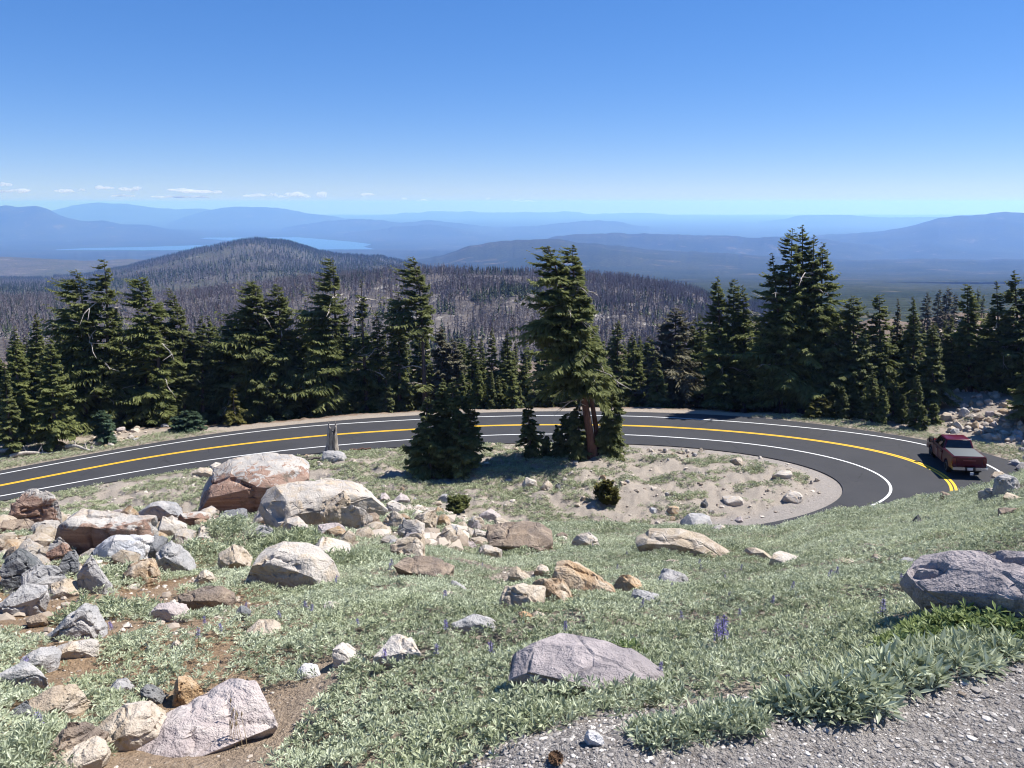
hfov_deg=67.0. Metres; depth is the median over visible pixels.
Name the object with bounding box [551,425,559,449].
young hemlock
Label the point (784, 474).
boulder
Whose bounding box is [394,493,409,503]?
boulder
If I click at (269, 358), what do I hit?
hemlock tree
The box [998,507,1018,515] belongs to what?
rock
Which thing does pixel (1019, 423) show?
stone
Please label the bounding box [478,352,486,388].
forest conifer
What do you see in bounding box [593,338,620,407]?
fir tree
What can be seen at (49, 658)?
rock
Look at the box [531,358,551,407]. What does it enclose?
forest conifer
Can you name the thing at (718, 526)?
rock
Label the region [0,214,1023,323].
valley floor
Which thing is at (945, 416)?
stone
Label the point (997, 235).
mountain
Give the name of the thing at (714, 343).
forest conifer
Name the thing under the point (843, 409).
fir tree
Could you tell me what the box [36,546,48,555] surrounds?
rock
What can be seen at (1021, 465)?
stone
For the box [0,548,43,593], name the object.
rock
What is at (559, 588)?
rock
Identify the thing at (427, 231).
lakeside hill
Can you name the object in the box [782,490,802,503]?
boulder
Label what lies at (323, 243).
lake
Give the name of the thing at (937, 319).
knoll conifer
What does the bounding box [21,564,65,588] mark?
rock
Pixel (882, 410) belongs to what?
fir tree
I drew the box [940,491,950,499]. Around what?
rock
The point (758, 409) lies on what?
forest conifer
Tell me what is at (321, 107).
sky
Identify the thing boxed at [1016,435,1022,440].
stone
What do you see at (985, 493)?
rock
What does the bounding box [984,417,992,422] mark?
stone
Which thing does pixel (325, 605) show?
rock
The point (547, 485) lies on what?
boulder
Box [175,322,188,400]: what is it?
forest conifer
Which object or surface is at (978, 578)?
boulder
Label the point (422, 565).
rock
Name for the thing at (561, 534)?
rock
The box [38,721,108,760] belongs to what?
rock
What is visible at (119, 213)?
mountain
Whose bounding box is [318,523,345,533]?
rock
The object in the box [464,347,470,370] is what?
forest conifer
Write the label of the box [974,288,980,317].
knoll conifer
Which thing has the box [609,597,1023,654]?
leafy herbs
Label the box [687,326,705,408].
forest conifer
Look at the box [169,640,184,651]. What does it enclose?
rock
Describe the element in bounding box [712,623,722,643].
lupine flower
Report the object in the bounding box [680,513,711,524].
boulder
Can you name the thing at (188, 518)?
boulder
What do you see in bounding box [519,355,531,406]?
forest conifer
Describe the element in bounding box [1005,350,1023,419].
forest conifer
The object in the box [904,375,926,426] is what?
fir tree
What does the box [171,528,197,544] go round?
rock
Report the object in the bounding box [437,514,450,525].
rock
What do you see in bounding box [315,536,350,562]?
rock
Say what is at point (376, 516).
rock
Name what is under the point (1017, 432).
stone
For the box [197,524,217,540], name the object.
rock
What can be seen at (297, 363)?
forest conifer
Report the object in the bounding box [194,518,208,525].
rock
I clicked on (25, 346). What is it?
forest conifer
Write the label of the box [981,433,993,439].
stone
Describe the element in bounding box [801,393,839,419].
pine bush
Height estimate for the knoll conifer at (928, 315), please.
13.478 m
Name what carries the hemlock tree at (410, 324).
on the ground
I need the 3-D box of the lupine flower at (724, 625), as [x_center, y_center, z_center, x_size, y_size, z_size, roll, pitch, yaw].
[1.053,1.241,3.866,0.057,0.216,0.058,-5,23,-11]
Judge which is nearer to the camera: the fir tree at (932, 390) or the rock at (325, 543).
the rock at (325, 543)
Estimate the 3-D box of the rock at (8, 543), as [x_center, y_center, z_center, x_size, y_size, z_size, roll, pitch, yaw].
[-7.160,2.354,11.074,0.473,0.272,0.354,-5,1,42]
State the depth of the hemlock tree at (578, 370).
51.51 m
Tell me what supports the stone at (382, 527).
on the ground
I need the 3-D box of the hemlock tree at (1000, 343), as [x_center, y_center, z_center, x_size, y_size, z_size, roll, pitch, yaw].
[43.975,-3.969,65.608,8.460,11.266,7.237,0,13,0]
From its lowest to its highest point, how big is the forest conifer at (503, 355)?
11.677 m
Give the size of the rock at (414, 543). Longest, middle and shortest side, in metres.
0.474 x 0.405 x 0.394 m
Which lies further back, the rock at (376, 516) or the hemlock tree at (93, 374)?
the hemlock tree at (93, 374)
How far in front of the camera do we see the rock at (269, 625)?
4.95 m
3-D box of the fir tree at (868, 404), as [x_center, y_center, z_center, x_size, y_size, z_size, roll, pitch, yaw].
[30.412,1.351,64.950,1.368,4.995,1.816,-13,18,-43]
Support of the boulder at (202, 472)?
on the ground
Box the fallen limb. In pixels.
[350,447,370,449]
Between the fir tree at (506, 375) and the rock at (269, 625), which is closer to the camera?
the rock at (269, 625)
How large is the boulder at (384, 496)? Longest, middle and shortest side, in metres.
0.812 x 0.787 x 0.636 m
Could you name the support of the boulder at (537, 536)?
on the ground
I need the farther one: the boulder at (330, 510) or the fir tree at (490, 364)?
the fir tree at (490, 364)
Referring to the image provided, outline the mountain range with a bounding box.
[364,211,701,218]
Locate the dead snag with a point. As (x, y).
(332, 442)
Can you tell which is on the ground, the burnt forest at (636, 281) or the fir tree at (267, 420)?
the fir tree at (267, 420)
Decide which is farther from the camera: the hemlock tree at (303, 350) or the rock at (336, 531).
the hemlock tree at (303, 350)
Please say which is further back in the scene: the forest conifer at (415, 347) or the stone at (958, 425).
the forest conifer at (415, 347)
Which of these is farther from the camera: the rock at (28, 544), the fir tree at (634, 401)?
the fir tree at (634, 401)
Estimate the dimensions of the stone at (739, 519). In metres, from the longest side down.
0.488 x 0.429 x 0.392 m
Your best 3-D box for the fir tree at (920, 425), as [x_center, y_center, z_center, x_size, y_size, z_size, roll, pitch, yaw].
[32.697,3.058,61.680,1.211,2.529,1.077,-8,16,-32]
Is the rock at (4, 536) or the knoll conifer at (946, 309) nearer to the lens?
the rock at (4, 536)
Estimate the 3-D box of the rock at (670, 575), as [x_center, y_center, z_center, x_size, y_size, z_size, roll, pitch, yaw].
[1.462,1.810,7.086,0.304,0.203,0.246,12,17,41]
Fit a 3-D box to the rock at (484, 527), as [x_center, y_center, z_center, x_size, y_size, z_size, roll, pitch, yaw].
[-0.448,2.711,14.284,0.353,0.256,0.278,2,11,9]
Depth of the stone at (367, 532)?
11.22 m
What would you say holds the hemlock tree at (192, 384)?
on the ground
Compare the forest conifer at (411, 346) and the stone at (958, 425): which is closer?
the stone at (958, 425)
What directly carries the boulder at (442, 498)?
on the ground
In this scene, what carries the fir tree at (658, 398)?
on the ground
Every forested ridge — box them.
[0,233,911,260]
[0,257,144,277]
[282,219,666,235]
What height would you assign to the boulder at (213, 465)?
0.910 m
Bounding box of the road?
[0,411,1017,525]
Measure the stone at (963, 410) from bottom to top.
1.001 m
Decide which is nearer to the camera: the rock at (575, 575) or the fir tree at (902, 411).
the rock at (575, 575)
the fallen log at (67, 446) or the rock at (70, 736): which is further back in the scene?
the fallen log at (67, 446)
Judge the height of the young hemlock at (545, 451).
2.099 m
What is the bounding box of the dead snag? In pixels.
[322,422,338,453]
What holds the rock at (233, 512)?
on the ground
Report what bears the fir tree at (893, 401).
on the ground
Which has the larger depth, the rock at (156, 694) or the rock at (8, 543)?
the rock at (8, 543)
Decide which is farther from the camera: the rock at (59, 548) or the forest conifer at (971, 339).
the forest conifer at (971, 339)
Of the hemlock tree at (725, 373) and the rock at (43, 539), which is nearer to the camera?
the rock at (43, 539)
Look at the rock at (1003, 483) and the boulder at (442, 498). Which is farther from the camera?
the boulder at (442, 498)
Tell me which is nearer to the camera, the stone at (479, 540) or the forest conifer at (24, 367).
the stone at (479, 540)
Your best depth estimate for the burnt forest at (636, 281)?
698.18 m
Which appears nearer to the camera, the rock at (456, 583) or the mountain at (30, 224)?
the rock at (456, 583)
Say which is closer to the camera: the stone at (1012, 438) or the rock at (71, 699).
the rock at (71, 699)
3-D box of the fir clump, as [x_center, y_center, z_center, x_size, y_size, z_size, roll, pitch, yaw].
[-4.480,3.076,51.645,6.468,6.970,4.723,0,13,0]
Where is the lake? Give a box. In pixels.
[57,237,371,249]
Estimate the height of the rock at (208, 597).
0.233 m
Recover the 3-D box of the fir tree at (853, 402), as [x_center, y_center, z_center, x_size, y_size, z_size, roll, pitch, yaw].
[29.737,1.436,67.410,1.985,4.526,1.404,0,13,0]
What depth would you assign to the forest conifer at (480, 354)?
113.36 m
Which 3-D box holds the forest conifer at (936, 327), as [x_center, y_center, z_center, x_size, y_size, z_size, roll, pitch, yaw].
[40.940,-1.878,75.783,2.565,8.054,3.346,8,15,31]
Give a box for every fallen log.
[0,445,28,452]
[9,445,53,457]
[65,441,93,451]
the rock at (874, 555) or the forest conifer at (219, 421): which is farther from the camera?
the forest conifer at (219, 421)
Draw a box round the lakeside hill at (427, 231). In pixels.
[343,224,490,238]
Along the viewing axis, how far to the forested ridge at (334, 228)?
18309.99 m
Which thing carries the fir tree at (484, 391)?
on the ground
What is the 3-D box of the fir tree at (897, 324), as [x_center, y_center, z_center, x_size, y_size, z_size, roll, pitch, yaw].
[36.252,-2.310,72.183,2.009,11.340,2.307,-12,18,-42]
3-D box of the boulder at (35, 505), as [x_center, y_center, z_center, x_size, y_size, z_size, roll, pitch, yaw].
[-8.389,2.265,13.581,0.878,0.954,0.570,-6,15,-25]
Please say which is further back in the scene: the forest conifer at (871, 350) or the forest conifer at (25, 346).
the forest conifer at (25, 346)
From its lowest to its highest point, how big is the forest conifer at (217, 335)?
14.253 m
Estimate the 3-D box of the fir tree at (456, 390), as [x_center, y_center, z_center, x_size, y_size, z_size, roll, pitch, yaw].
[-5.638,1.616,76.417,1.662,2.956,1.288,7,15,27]
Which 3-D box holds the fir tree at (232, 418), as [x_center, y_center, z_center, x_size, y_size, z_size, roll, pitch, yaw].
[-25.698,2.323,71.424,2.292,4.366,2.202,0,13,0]
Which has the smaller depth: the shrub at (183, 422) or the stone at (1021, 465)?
the stone at (1021, 465)
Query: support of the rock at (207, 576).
on the ground
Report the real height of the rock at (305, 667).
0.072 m
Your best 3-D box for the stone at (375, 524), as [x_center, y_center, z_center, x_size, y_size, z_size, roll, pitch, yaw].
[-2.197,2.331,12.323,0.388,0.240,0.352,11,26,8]
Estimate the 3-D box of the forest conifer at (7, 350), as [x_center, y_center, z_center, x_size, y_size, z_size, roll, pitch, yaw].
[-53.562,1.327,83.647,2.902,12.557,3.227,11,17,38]
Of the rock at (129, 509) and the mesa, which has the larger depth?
the mesa
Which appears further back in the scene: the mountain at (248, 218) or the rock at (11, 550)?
the mountain at (248, 218)
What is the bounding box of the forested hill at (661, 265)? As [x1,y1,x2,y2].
[412,239,1023,281]
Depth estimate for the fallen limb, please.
60.19 m
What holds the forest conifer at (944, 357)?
on the ground
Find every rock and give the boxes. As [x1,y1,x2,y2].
[0,514,16,522]
[0,519,33,533]
[0,533,15,540]
[0,539,21,550]
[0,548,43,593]
[0,583,49,615]
[0,661,48,691]
[2,546,16,559]
[10,700,33,719]
[19,538,43,550]
[20,646,61,673]
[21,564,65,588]
[25,532,54,546]
[25,613,48,627]
[28,520,60,534]
[29,684,90,719]
[33,553,52,564]
[34,524,56,538]
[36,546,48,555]
[36,736,110,767]
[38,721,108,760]
[45,537,71,566]
[46,603,107,641]
[48,578,82,599]
[57,638,99,658]
[59,550,79,576]
[61,512,67,521]
[76,555,113,593]
[81,548,94,557]
[92,534,153,561]
[97,700,166,751]
[106,678,133,698]
[111,549,140,565]
[120,505,136,514]
[123,558,160,586]
[136,678,277,757]
[140,684,165,704]
[148,535,167,559]
[149,602,188,622]
[155,540,195,571]
[157,516,186,535]
[158,531,167,537]
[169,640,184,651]
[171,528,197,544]
[172,675,203,706]
[178,586,236,610]
[193,569,215,585]
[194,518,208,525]
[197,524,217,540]
[200,539,216,554]
[201,506,218,516]
[217,544,252,570]
[218,508,247,523]
[236,606,251,619]
[243,619,280,640]
[250,525,275,545]
[283,516,308,530]
[296,663,320,680]
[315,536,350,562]
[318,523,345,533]
[323,526,345,537]
[323,601,338,608]
[332,642,358,669]
[338,530,355,544]
[341,505,372,530]
[369,512,379,521]
[372,634,424,669]
[382,511,402,531]
[386,500,405,511]
[390,533,424,560]
[394,555,454,579]
[397,519,424,537]
[414,509,436,527]
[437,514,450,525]
[440,530,468,539]
[450,580,466,588]
[451,525,457,534]
[451,614,495,635]
[467,516,484,526]
[468,540,476,548]
[472,529,485,536]
[478,544,502,557]
[480,524,489,530]
[494,517,510,523]
[499,583,545,614]
[506,566,533,581]
[508,633,663,698]
[516,611,531,621]
[532,578,572,601]
[533,611,544,620]
[534,564,549,576]
[552,560,615,596]
[555,483,560,488]
[556,532,567,539]
[572,532,598,545]
[584,730,603,745]
[614,575,642,592]
[631,589,661,605]
[649,507,657,512]
[657,568,688,587]
[701,499,707,507]
[713,524,724,529]
[743,547,771,560]
[769,551,797,565]
[839,558,853,564]
[870,553,882,562]
[899,557,914,562]
[913,514,921,521]
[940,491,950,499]
[978,488,994,500]
[992,474,1019,496]
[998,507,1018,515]
[1002,492,1019,504]
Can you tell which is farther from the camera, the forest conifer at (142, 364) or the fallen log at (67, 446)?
the forest conifer at (142, 364)
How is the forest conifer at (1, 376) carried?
on the ground
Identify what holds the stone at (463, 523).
on the ground
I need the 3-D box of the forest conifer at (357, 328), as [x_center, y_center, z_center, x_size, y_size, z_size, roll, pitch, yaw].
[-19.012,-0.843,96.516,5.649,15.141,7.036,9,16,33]
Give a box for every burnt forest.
[0,263,771,365]
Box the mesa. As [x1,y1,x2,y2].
[758,215,941,226]
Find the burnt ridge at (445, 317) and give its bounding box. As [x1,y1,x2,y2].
[0,273,711,367]
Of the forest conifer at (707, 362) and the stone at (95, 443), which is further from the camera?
the forest conifer at (707, 362)
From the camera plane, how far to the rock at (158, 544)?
8.86 m
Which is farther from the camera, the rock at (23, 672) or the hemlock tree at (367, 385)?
the hemlock tree at (367, 385)
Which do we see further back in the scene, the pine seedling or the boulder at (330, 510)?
the pine seedling
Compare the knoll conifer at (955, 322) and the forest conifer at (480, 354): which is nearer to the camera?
the forest conifer at (480, 354)
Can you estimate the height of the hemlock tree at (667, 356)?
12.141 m
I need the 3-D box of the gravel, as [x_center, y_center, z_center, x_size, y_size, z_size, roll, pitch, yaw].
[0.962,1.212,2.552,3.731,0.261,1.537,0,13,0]
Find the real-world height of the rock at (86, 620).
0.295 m
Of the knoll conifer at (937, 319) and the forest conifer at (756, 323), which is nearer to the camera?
the forest conifer at (756, 323)
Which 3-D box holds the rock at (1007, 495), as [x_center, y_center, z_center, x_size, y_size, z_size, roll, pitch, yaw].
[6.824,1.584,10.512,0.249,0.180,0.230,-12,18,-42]
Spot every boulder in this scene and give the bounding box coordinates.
[8,488,62,522]
[55,508,158,553]
[138,501,182,520]
[178,511,212,525]
[191,467,212,477]
[198,452,309,513]
[209,462,220,469]
[243,541,339,591]
[252,511,264,524]
[258,478,387,529]
[320,490,350,523]
[322,450,346,462]
[380,492,389,503]
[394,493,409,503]
[438,493,447,502]
[479,509,500,520]
[485,521,552,554]
[522,477,536,486]
[539,480,552,491]
[635,528,728,558]
[666,506,678,515]
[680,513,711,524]
[722,496,743,505]
[729,457,742,465]
[772,470,791,478]
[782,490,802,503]
[900,550,1023,628]
[991,471,1004,477]
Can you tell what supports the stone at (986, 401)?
on the ground
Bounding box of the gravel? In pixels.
[459,651,1023,767]
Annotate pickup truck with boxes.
[926,434,987,474]
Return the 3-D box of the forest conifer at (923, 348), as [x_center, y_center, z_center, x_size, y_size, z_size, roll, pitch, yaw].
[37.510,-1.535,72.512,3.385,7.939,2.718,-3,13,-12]
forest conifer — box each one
[0,365,7,432]
[1,336,27,429]
[5,339,15,409]
[20,336,30,365]
[38,337,50,381]
[50,327,78,434]
[110,328,141,429]
[116,310,142,426]
[128,308,164,426]
[129,334,154,424]
[150,326,159,383]
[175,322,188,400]
[182,336,214,425]
[197,315,217,424]
[205,325,228,410]
[209,335,222,424]
[296,319,314,409]
[301,327,326,407]
[340,327,356,411]
[350,333,369,412]
[351,321,369,369]
[376,330,396,412]
[390,341,412,404]
[395,345,414,411]
[403,339,412,370]
[406,334,421,409]
[408,335,420,392]
[410,334,432,408]
[410,344,430,410]
[411,334,433,408]
[453,338,465,382]
[457,357,467,392]
[459,338,467,374]
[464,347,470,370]
[473,337,486,380]
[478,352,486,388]
[497,345,506,378]
[506,355,523,408]
[510,341,524,404]
[518,341,532,402]
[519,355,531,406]
[522,347,553,407]
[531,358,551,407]
[536,359,567,407]
[558,395,577,407]
[605,336,616,360]
[618,341,628,406]
[619,336,643,384]
[619,337,632,402]
[626,343,644,406]
[640,336,653,396]
[678,342,688,401]
[683,318,700,408]
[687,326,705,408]
[703,323,720,366]
[704,317,748,411]
[706,313,728,409]
[738,310,778,412]
[739,321,774,412]
[750,314,759,348]
[857,326,869,347]
[867,337,885,402]
[885,325,921,407]
[916,326,926,375]
[922,325,943,379]
[930,315,955,387]
[938,319,947,363]
[962,312,976,388]
[964,307,992,390]
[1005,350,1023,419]
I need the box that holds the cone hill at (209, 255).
[59,241,432,296]
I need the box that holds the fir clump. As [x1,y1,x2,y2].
[399,379,493,480]
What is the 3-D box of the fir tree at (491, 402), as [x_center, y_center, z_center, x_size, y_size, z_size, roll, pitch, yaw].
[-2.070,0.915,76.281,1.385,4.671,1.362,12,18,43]
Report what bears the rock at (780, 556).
on the ground
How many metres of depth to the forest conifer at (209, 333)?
84.93 m
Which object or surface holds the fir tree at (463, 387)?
on the ground
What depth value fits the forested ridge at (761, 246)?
8850.96 m
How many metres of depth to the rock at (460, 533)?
12.29 m
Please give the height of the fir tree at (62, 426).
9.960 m
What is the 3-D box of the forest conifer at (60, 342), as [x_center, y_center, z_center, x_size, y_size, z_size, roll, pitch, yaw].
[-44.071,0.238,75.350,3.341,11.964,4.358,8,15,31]
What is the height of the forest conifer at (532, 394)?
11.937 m
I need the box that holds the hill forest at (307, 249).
[0,236,434,294]
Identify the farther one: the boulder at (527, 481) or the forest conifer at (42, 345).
the forest conifer at (42, 345)
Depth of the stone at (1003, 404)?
62.62 m
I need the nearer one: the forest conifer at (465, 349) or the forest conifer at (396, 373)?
the forest conifer at (396, 373)
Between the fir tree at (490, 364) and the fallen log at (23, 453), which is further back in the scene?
the fir tree at (490, 364)
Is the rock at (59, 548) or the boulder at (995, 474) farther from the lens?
the boulder at (995, 474)
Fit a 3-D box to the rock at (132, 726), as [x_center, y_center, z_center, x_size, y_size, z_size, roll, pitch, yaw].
[-1.718,1.542,3.442,0.370,0.222,0.265,-7,11,-26]
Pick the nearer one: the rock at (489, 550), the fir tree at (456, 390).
the rock at (489, 550)
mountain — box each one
[0,205,219,242]
[52,202,208,224]
[166,207,347,228]
[774,212,1023,259]
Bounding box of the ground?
[0,312,1023,767]
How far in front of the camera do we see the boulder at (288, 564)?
6.99 m
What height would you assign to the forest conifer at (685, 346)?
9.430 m
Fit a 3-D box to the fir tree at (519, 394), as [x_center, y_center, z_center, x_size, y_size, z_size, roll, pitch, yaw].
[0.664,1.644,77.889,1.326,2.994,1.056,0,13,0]
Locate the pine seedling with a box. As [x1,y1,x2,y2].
[592,479,620,505]
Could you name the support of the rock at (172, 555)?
on the ground
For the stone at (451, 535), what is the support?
on the ground
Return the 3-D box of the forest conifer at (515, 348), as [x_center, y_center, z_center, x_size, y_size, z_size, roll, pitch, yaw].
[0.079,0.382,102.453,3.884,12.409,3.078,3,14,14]
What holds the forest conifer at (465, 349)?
on the ground
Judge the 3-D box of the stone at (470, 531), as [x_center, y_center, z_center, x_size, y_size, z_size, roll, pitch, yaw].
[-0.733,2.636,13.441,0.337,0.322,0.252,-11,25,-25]
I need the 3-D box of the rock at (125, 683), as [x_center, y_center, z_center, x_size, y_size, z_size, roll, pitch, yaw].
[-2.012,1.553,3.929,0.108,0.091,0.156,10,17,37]
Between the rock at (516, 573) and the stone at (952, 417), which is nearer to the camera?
the rock at (516, 573)
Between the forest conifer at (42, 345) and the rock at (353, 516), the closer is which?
the rock at (353, 516)
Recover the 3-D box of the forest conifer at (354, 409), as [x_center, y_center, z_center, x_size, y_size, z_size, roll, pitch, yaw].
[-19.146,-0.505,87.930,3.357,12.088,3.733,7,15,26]
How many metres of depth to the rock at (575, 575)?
5.90 m
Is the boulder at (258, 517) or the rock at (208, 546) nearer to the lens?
the rock at (208, 546)
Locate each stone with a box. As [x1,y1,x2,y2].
[90,441,97,445]
[116,427,124,432]
[355,527,373,540]
[364,521,382,529]
[373,525,391,534]
[380,534,397,543]
[434,501,441,506]
[436,530,457,542]
[441,525,455,533]
[458,521,466,525]
[467,527,473,535]
[469,536,487,547]
[470,521,481,529]
[735,516,743,521]
[940,412,951,420]
[950,415,958,420]
[950,428,959,433]
[952,421,963,430]
[958,407,969,416]
[964,425,972,430]
[965,414,976,419]
[971,420,978,429]
[973,428,980,434]
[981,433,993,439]
[984,399,992,404]
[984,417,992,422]
[985,411,993,416]
[989,421,996,425]
[995,433,1001,439]
[997,408,1009,413]
[998,402,1008,407]
[1001,422,1011,427]
[1008,436,1015,442]
[1009,460,1020,465]
[1012,430,1023,436]
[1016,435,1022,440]
[1016,463,1023,470]
[1017,420,1023,428]
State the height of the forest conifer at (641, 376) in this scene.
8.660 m
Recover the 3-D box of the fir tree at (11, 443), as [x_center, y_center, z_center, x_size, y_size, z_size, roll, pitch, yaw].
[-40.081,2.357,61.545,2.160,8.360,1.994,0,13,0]
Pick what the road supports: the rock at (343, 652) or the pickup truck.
the pickup truck
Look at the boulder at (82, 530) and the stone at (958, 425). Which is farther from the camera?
the stone at (958, 425)
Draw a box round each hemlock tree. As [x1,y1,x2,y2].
[24,259,140,440]
[105,271,190,426]
[123,288,218,426]
[187,280,312,424]
[264,257,359,417]
[293,307,325,418]
[338,279,395,413]
[365,256,436,412]
[421,326,472,408]
[503,245,630,459]
[604,320,632,406]
[632,308,708,408]
[692,276,764,412]
[723,225,860,413]
[806,296,886,417]
[856,294,903,413]
[967,270,1023,395]
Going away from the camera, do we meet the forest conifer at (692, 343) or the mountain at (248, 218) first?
the forest conifer at (692, 343)
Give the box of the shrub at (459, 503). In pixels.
[445,493,471,513]
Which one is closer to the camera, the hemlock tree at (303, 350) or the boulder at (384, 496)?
the boulder at (384, 496)
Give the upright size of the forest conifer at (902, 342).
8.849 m
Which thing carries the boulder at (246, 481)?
on the ground
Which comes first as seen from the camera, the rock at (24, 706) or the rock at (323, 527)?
the rock at (24, 706)
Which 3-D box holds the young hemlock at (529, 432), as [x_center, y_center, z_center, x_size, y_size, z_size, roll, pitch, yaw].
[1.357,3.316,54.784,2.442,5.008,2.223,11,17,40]
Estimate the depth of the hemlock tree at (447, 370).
81.16 m
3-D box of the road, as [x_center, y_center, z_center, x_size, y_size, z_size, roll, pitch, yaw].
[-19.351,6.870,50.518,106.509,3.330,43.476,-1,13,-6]
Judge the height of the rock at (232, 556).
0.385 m
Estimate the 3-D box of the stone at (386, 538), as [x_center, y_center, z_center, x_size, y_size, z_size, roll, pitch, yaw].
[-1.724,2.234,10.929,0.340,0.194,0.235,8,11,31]
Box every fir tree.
[0,326,38,447]
[0,362,24,455]
[15,314,57,441]
[31,338,83,451]
[87,410,117,445]
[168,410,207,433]
[223,388,247,424]
[265,416,275,422]
[373,369,394,412]
[450,388,462,408]
[457,372,470,406]
[465,331,485,401]
[466,380,475,404]
[468,366,484,408]
[479,384,487,409]
[482,328,500,401]
[484,370,497,409]
[493,375,504,408]
[499,330,521,404]
[500,382,509,408]
[503,372,521,408]
[514,385,524,408]
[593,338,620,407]
[620,332,652,406]
[644,357,675,408]
[690,313,715,409]
[833,386,851,419]
[845,375,860,418]
[854,390,868,419]
[861,372,879,421]
[874,386,889,423]
[887,379,900,420]
[888,298,904,389]
[893,394,908,423]
[894,297,924,404]
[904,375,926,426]
[912,325,962,409]
[913,408,930,431]
[927,403,944,425]
[940,329,967,391]
[944,284,987,391]
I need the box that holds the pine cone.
[548,750,563,766]
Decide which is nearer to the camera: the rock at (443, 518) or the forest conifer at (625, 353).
the rock at (443, 518)
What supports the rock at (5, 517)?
on the ground
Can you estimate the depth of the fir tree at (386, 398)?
77.21 m
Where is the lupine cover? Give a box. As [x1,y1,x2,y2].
[0,467,1023,767]
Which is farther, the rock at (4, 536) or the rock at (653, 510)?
the rock at (653, 510)
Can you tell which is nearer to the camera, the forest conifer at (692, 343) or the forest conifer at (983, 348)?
the forest conifer at (983, 348)
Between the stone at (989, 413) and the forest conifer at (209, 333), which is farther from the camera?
the forest conifer at (209, 333)
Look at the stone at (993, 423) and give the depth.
60.57 m
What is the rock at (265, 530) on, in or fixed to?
on the ground
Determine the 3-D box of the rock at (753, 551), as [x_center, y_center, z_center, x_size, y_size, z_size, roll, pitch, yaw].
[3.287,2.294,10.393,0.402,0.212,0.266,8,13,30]
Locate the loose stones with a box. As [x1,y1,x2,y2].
[0,329,1023,767]
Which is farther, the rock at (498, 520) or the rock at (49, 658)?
the rock at (498, 520)
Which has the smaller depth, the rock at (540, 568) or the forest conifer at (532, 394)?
the rock at (540, 568)
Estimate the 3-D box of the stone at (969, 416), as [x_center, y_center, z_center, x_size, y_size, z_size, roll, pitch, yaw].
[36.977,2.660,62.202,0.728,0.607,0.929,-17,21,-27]
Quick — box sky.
[0,0,1023,214]
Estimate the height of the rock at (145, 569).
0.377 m
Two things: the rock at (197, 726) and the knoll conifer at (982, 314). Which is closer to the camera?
the rock at (197, 726)
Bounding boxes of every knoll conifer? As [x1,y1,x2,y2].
[918,292,932,337]
[930,289,947,331]
[937,288,955,330]
[949,294,960,328]
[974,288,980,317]
[978,294,986,324]
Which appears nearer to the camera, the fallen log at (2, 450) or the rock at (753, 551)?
the rock at (753, 551)
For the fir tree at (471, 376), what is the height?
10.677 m
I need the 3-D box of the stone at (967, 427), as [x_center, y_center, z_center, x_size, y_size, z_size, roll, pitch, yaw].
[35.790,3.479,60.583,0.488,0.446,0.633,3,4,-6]
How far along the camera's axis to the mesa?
24697.03 m
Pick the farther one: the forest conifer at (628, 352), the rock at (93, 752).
the forest conifer at (628, 352)
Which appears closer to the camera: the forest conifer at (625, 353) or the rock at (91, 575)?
the rock at (91, 575)
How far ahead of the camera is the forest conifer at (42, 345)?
82.90 m
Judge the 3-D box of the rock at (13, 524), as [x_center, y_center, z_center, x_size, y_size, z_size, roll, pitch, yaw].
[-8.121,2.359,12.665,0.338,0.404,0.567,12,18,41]
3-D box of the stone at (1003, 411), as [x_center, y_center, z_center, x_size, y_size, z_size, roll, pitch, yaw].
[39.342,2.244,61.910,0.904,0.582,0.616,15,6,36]
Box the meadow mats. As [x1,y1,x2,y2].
[0,410,1023,523]
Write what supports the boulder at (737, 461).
on the ground
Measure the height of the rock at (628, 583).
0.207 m
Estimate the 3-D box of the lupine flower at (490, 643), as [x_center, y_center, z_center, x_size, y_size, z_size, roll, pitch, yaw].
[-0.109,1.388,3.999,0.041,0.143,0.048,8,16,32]
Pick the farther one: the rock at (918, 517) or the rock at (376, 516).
the rock at (376, 516)
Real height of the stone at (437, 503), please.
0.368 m
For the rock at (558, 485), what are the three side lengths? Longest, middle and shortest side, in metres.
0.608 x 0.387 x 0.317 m
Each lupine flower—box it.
[197,627,200,646]
[488,642,494,652]
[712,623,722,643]
[717,615,727,640]
[719,619,728,651]
[878,598,886,617]
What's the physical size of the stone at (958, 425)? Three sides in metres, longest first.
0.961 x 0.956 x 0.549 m
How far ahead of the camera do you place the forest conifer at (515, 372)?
89.58 m
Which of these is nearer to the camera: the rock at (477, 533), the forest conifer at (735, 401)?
the rock at (477, 533)
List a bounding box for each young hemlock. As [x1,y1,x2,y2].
[515,397,551,460]
[540,436,550,456]
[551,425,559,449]
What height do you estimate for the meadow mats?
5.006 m
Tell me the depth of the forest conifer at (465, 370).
90.59 m
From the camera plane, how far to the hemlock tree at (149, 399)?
71.45 m
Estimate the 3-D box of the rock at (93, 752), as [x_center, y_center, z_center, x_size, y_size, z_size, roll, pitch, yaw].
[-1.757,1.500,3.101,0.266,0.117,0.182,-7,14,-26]
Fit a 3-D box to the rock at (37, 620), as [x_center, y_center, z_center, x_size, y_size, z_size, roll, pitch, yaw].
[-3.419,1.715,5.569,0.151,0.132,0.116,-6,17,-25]
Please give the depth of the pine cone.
2.31 m
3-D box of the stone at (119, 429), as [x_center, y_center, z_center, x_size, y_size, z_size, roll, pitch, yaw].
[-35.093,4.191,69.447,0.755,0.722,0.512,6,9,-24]
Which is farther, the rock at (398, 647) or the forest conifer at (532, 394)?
the forest conifer at (532, 394)
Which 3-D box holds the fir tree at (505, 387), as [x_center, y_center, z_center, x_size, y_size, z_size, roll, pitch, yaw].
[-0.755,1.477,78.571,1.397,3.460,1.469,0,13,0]

